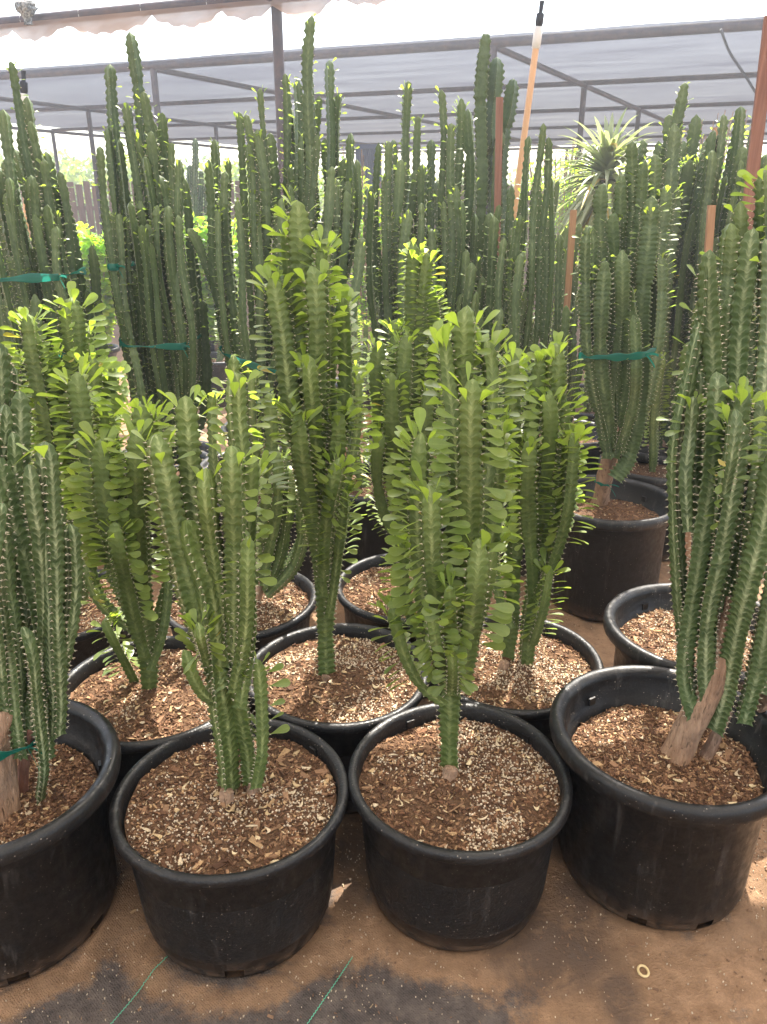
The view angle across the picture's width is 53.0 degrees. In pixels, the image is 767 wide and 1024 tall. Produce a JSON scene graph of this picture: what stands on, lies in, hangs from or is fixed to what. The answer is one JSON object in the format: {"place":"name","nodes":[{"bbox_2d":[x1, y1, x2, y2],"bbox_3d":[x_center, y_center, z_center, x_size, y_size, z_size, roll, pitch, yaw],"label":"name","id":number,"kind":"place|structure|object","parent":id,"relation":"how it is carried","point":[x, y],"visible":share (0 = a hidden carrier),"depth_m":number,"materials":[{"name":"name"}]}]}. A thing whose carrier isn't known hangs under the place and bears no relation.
{"place":"outdoors","nodes":[
{"label":"outdoors","id":0,"kind":"place"},
{"bbox_2d":[221,421,280,446],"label":"potted cactus","id":1,"kind":"object","parent":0,"point":[224,428],"depth_m":4.25,"materials":[{"name":"plant"}]},
{"bbox_2d":[355,144,381,233],"bbox_3d":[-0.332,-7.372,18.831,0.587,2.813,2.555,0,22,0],"label":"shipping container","id":2,"kind":"object","parent":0,"point":[368,151],"visible":0.28,"depth_m":17.30,"materials":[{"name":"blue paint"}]},
{"bbox_2d":[0,219,766,1023],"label":"ground","id":3,"kind":"structure","parent":0,"point":[612,981],"depth_m":1.64,"materials":[{"name":"brown soil"}]},
{"bbox_2d":[20,70,29,236],"bbox_3d":[-1.926,-1.170,4.162,0.346,2.140,0.041,0,22,0],"label":"sprinkler riser","id":4,"kind":"object","parent":3,"relation":"on","point":[24,87],"visible":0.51,"depth_m":3.79,"materials":[{"name":"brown plastic"}]},
{"bbox_2d":[0,60,112,469],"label":"potted cactus","id":5,"kind":"object","parent":3,"relation":"on","point":[49,265],"visible":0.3,"depth_m":2.98,"materials":[{"name":"plant"}]},
{"bbox_2d":[0,343,120,986],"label":"potted cactus","id":6,"kind":"object","parent":3,"relation":"on","point":[60,758],"visible":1,"depth_m":1.55,"materials":[{"name":"plant"}]},
{"bbox_2d":[0,281,130,673],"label":"potted cactus","id":7,"kind":"object","parent":3,"relation":"on","point":[76,331],"visible":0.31,"depth_m":2.16,"materials":[{"name":"plant"}]},
{"bbox_2d":[0,145,131,227],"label":"hedge tree","id":8,"kind":"object","parent":3,"relation":"on","point":[74,175],"visible":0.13,"depth_m":23.51,"materials":[{"name":"green plant"}]},
{"bbox_2d":[76,221,119,380],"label":"leafy shrub","id":9,"kind":"object","parent":3,"relation":"on","point":[88,238],"visible":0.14,"depth_m":6.66,"materials":[{"name":"green plant"}]},
{"bbox_2d":[77,162,132,234],"bbox_3d":[-8.501,-11.216,28.151,6.373,3.107,5.878,-6,23,-16],"label":"hedge tree","id":10,"kind":"object","parent":3,"relation":"on","point":[108,204],"visible":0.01,"depth_m":26.20,"materials":[{"name":"green plant"}]},
{"bbox_2d":[0,180,240,248],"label":"board fence","id":11,"kind":"object","parent":3,"relation":"on","point":[89,207],"visible":0.07,"depth_m":15.76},
{"bbox_2d":[36,352,210,809],"bbox_3d":[-0.619,0.206,1.957,0.511,1.209,0.509,0,22,0],"label":"potted cactus","id":12,"kind":"object","parent":3,"relation":"on","point":[135,690],"visible":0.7,"depth_m":1.89,"materials":[{"name":"plant"}]},
{"bbox_2d":[110,957,166,1023],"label":"fabric thread","id":13,"kind":"object","parent":3,"relation":"on","point":[139,989],"visible":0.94,"depth_m":1.60,"materials":[{"name":"green"}]},
{"bbox_2d":[91,31,216,566],"bbox_3d":[-1.024,-0.822,3.278,0.591,2.143,0.541,0,22,0],"label":"potted cactus","id":14,"kind":"object","parent":3,"relation":"on","point":[160,307],"visible":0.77,"depth_m":3.08,"materials":[{"name":"plant"}]},
{"bbox_2d":[122,440,217,467],"bbox_3d":[-1.068,-0.294,3.842,0.505,0.746,0.495,0,22,0],"label":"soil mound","id":15,"kind":"object","parent":3,"relation":"on","point":[203,447],"visible":0.02,"depth_m":4.00,"materials":[{"name":"plant"}]},
{"bbox_2d":[0,0,396,197],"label":"shade structure","id":16,"kind":"object","parent":3,"relation":"on","point":[127,17],"visible":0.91,"depth_m":6.21,"materials":[{"name":"fabric"}]},
{"bbox_2d":[14,0,38,24],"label":"rag bundle","id":17,"kind":"object","parent":16,"relation":"on","point":[26,9],"visible":1,"depth_m":6.49,"materials":[{"name":"white fabric"}]},
{"bbox_2d":[720,28,754,93],"bbox_3d":[3.319,-4.006,7.021,0.722,0.668,0.033,-6,23,-15],"label":"hanging cord","id":18,"kind":"object","parent":16,"relation":"hanging from","point":[736,62],"visible":0.73,"depth_m":6.95,"materials":[{"name":"black rubber"}]},
{"bbox_2d":[182,138,217,350],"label":"column cactus","id":19,"kind":"object","parent":3,"relation":"on","point":[193,181],"depth_m":6.62,"materials":[{"name":"plant"}]},
{"bbox_2d":[92,153,323,209],"bbox_3d":[-5.881,-10.872,27.002,8.108,3.317,5.856,-16,27,-35],"label":"hedge tree","id":20,"kind":"object","parent":3,"relation":"on","point":[233,169],"visible":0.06,"depth_m":25.39,"materials":[{"name":"green plant"}]},
{"bbox_2d":[198,314,227,407],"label":"potted cactus","id":21,"kind":"object","parent":3,"relation":"on","point":[219,366],"visible":0.22,"depth_m":6.15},
{"bbox_2d":[183,211,250,351],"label":"leafy shrub","id":22,"kind":"object","parent":3,"relation":"on","point":[202,233],"visible":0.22,"depth_m":6.71,"materials":[{"name":"green plant"}]},
{"bbox_2d":[109,369,348,976],"bbox_3d":[-0.335,0.331,1.580,0.514,1.256,0.505,0,22,0],"label":"potted cactus","id":23,"kind":"object","parent":3,"relation":"on","point":[224,824],"visible":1,"depth_m":1.57,"materials":[{"name":"plant"}]},
{"bbox_2d":[169,354,316,714],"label":"potted cactus","id":24,"kind":"object","parent":3,"relation":"on","point":[286,603],"visible":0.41,"depth_m":2.41,"materials":[{"name":"plant"}]},
{"bbox_2d":[203,160,323,248],"bbox_3d":[-2.981,-11.152,28.086,8.871,3.038,5.653,-6,23,-16],"label":"hedge tree","id":25,"kind":"object","parent":3,"relation":"on","point":[248,196],"visible":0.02,"depth_m":26.92,"materials":[{"name":"green plant"}]},
{"bbox_2d":[217,368,315,586],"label":"potted cactus","id":26,"kind":"object","parent":3,"relation":"on","point":[306,570],"visible":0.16,"depth_m":3.05,"materials":[{"name":"plant"}]},
{"bbox_2d":[184,13,369,531],"bbox_3d":[-0.451,-0.829,3.267,0.796,2.164,0.552,0,22,0],"label":"potted cactus","id":27,"kind":"object","parent":3,"relation":"on","point":[343,188],"visible":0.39,"depth_m":3.02,"materials":[{"name":"plant"}]},
{"bbox_2d":[307,958,351,1023],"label":"fabric thread","id":28,"kind":"object","parent":3,"relation":"on","point":[328,992],"visible":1,"depth_m":1.60,"materials":[{"name":"green"}]},
{"bbox_2d":[246,184,427,813],"bbox_3d":[-0.130,0.012,1.962,0.507,1.566,0.512,0,22,0],"label":"potted cactus","id":29,"kind":"object","parent":3,"relation":"on","point":[339,697],"visible":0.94,"depth_m":1.89,"materials":[{"name":"plant"}]},
{"bbox_2d":[335,307,384,438],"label":"potted cactus","id":30,"kind":"object","parent":3,"relation":"on","point":[358,344],"visible":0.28,"depth_m":5.37,"materials":[{"name":"plant"}]},
{"bbox_2d":[334,360,392,572],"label":"potted cactus","id":31,"kind":"object","parent":3,"relation":"on","point":[370,542],"visible":0.14,"depth_m":3.30,"materials":[{"name":"plant"}]},
{"bbox_2d":[344,413,370,460],"bbox_3d":[-0.244,-0.045,3.157,0.432,0.749,0.019,0,22,0],"label":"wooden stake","id":32,"kind":"object","parent":31,"relation":"in","point":[361,436],"depth_m":3.03,"materials":[{"name":"brown wood"}]},
{"bbox_2d":[339,145,398,361],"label":"leafy shrub","id":33,"kind":"object","parent":3,"relation":"on","point":[362,306],"visible":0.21,"depth_m":6.76,"materials":[{"name":"green plant"}]},
{"bbox_2d":[317,171,425,218],"bbox_3d":[-0.958,-11.523,29.205,7.312,2.902,5.872,0,22,0],"label":"hedge tree","id":34,"kind":"object","parent":3,"relation":"on","point":[320,185],"visible":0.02,"depth_m":28.00,"materials":[{"name":"green plant"}]},
{"bbox_2d":[0,16,766,241],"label":"shade structure","id":35,"kind":"object","parent":3,"relation":"on","point":[642,72],"visible":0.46,"depth_m":10.45,"materials":[{"name":"fabric"}]},
{"bbox_2d":[0,582,766,1023],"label":"bark litter","id":36,"kind":"object","parent":3,"relation":"on","point":[412,944],"visible":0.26,"depth_m":1.65,"materials":[{"name":"wood"}]},
{"bbox_2d":[337,237,452,698],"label":"potted cactus","id":37,"kind":"object","parent":3,"relation":"on","point":[399,386],"visible":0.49,"depth_m":2.33,"materials":[{"name":"plant"}]},
{"bbox_2d":[359,80,482,531],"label":"potted cactus","id":38,"kind":"object","parent":3,"relation":"on","point":[407,191],"visible":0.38,"depth_m":3.17,"materials":[{"name":"plant"}]},
{"bbox_2d":[382,157,512,224],"bbox_3d":[1.652,-11.008,27.472,7.109,3.223,5.412,0,22,0],"label":"hedge tree","id":39,"kind":"object","parent":3,"relation":"on","point":[509,174],"depth_m":26.32,"materials":[{"name":"green plant"}]},
{"bbox_2d":[348,305,572,951],"bbox_3d":[0.172,0.264,1.623,0.505,1.350,0.515,0,22,0],"label":"potted cactus","id":40,"kind":"object","parent":3,"relation":"on","point":[463,809],"visible":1,"depth_m":1.59,"materials":[{"name":"plant"}]},
{"bbox_2d":[473,33,519,277],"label":"column cactus","id":41,"kind":"object","parent":3,"relation":"on","point":[488,84],"depth_m":3.48,"materials":[{"name":"plant"}]},
{"bbox_2d":[494,97,502,268],"bbox_3d":[0.507,-0.808,3.499,0.093,1.913,0.014,0,22,0],"label":"wooden stake","id":42,"kind":"object","parent":3,"relation":"on","point":[498,150],"visible":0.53,"depth_m":3.22,"materials":[{"name":"brown wood"}]},
{"bbox_2d":[450,123,575,575],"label":"potted cactus","id":43,"kind":"object","parent":3,"relation":"on","point":[501,287],"visible":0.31,"depth_m":3.00,"materials":[{"name":"plant"}]},
{"bbox_2d":[426,331,603,745],"bbox_3d":[0.365,0.148,2.075,0.507,1.230,0.513,0,22,0],"label":"potted cactus","id":44,"kind":"object","parent":3,"relation":"on","point":[534,667],"visible":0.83,"depth_m":2.00,"materials":[{"name":"plant"}]},
{"bbox_2d":[513,0,544,218],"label":"sprinkler riser","id":45,"kind":"object","parent":3,"relation":"on","point":[537,37],"visible":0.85,"depth_m":3.62,"materials":[{"name":"brown plastic"}]},
{"bbox_2d":[444,150,615,236],"bbox_3d":[4.890,-10.665,26.465,5.818,3.327,6.085,17,27,36],"label":"hedge tree","id":46,"kind":"object","parent":3,"relation":"on","point":[515,169],"visible":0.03,"depth_m":25.18,"materials":[{"name":"green plant"}]},
{"bbox_2d":[351,185,719,271],"bbox_3d":[4.476,-6.917,18.799,11.077,1.991,0.101,0,22,0],"label":"board fence","id":47,"kind":"object","parent":3,"relation":"on","point":[526,252],"depth_m":18.64,"materials":[{"name":"grey wood"}]},
{"bbox_2d":[528,137,597,345],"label":"leafy shrub","id":48,"kind":"object","parent":3,"relation":"on","point":[572,170],"visible":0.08,"depth_m":6.48,"materials":[{"name":"green plant"}]},
{"bbox_2d":[563,210,576,344],"bbox_3d":[0.784,-0.535,3.393,0.053,1.485,0.013,0,22,0],"label":"wooden stake","id":49,"kind":"object","parent":3,"relation":"on","point":[570,253],"visible":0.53,"depth_m":3.18,"materials":[{"name":"brown wood"}]},
{"bbox_2d":[539,181,602,474],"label":"potted cactus","id":50,"kind":"object","parent":3,"relation":"on","point":[571,379],"visible":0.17,"depth_m":3.71,"materials":[{"name":"plant"}]},
{"bbox_2d":[574,372,594,421],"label":"potted cactus","id":51,"kind":"object","parent":3,"relation":"on","point":[588,413],"visible":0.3,"depth_m":4.67,"materials":[{"name":"plant"}]},
{"bbox_2d":[527,106,654,395],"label":"spiky rosette plant","id":52,"kind":"object","parent":3,"relation":"on","point":[606,163],"visible":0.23,"depth_m":4.78,"materials":[{"name":"green plant"}]},
{"bbox_2d":[550,141,679,620],"bbox_3d":[0.902,-0.447,2.896,0.535,1.729,0.545,0,22,0],"label":"potted cactus","id":53,"kind":"object","parent":3,"relation":"on","point":[622,304],"visible":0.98,"depth_m":2.82,"materials":[{"name":"plant"}]},
{"bbox_2d":[637,964,649,977],"bbox_3d":[0.554,0.980,1.641,0.026,0.006,0.031,0,22,0],"label":"rubber ring","id":54,"kind":"object","parent":3,"relation":"on","point":[640,973],"visible":1,"depth_m":1.64,"materials":[{"name":"beige rubber"}]},
{"bbox_2d":[598,352,692,560],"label":"potted cactus","id":55,"kind":"object","parent":3,"relation":"on","point":[653,472],"visible":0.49,"depth_m":3.47,"materials":[{"name":"plant"}]},
{"bbox_2d":[549,228,766,930],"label":"potted cactus","id":56,"kind":"object","parent":3,"relation":"on","point":[661,828],"visible":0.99,"depth_m":1.66,"materials":[{"name":"plant"}]},
{"bbox_2d":[608,82,718,464],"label":"potted cactus","id":57,"kind":"object","parent":3,"relation":"on","point":[679,166],"visible":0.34,"depth_m":3.35,"materials":[{"name":"plant"}]},
{"bbox_2d":[603,165,766,692],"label":"potted cactus","id":58,"kind":"object","parent":3,"relation":"on","point":[639,623],"visible":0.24,"depth_m":2.14,"materials":[{"name":"plant"}]},
{"bbox_2d":[684,205,715,558],"bbox_3d":[1.329,-0.488,3.250,0.150,1.503,0.014,0,22,0],"label":"wooden stake","id":59,"kind":"object","parent":58,"relation":"in","point":[710,226],"visible":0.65,"depth_m":3.01,"materials":[{"name":"brown wood"}]},
{"bbox_2d":[680,110,748,198],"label":"leafy shrub","id":60,"kind":"object","parent":3,"relation":"on","point":[726,140],"visible":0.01,"depth_m":6.40,"materials":[{"name":"green plant"}]},
{"bbox_2d":[688,106,766,377],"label":"potted cactus","id":61,"kind":"object","parent":3,"relation":"on","point":[713,163],"visible":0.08,"depth_m":3.18,"materials":[{"name":"plant"}]},
{"bbox_2d":[742,16,766,229],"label":"wooden stake","id":62,"kind":"object","parent":3,"relation":"on","point":[759,114],"visible":0.33,"depth_m":2.68,"materials":[{"name":"brown wood"}]},
{"bbox_2d":[0,0,766,211],"label":"sky","id":63,"kind":"structure","parent":0,"point":[341,23],"materials":[{"name":"white"}]},
{"bbox_2d":[513,162,624,187],"bbox_3d":[7.807,-10.830,27.093,7.220,3.182,6.067,0,22,0],"label":"hedge tree","id":64,"kind":"object","parent":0,"point":[582,177],"visible":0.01,"depth_m":27.31,"materials":[{"name":"green plant"}]}
]}

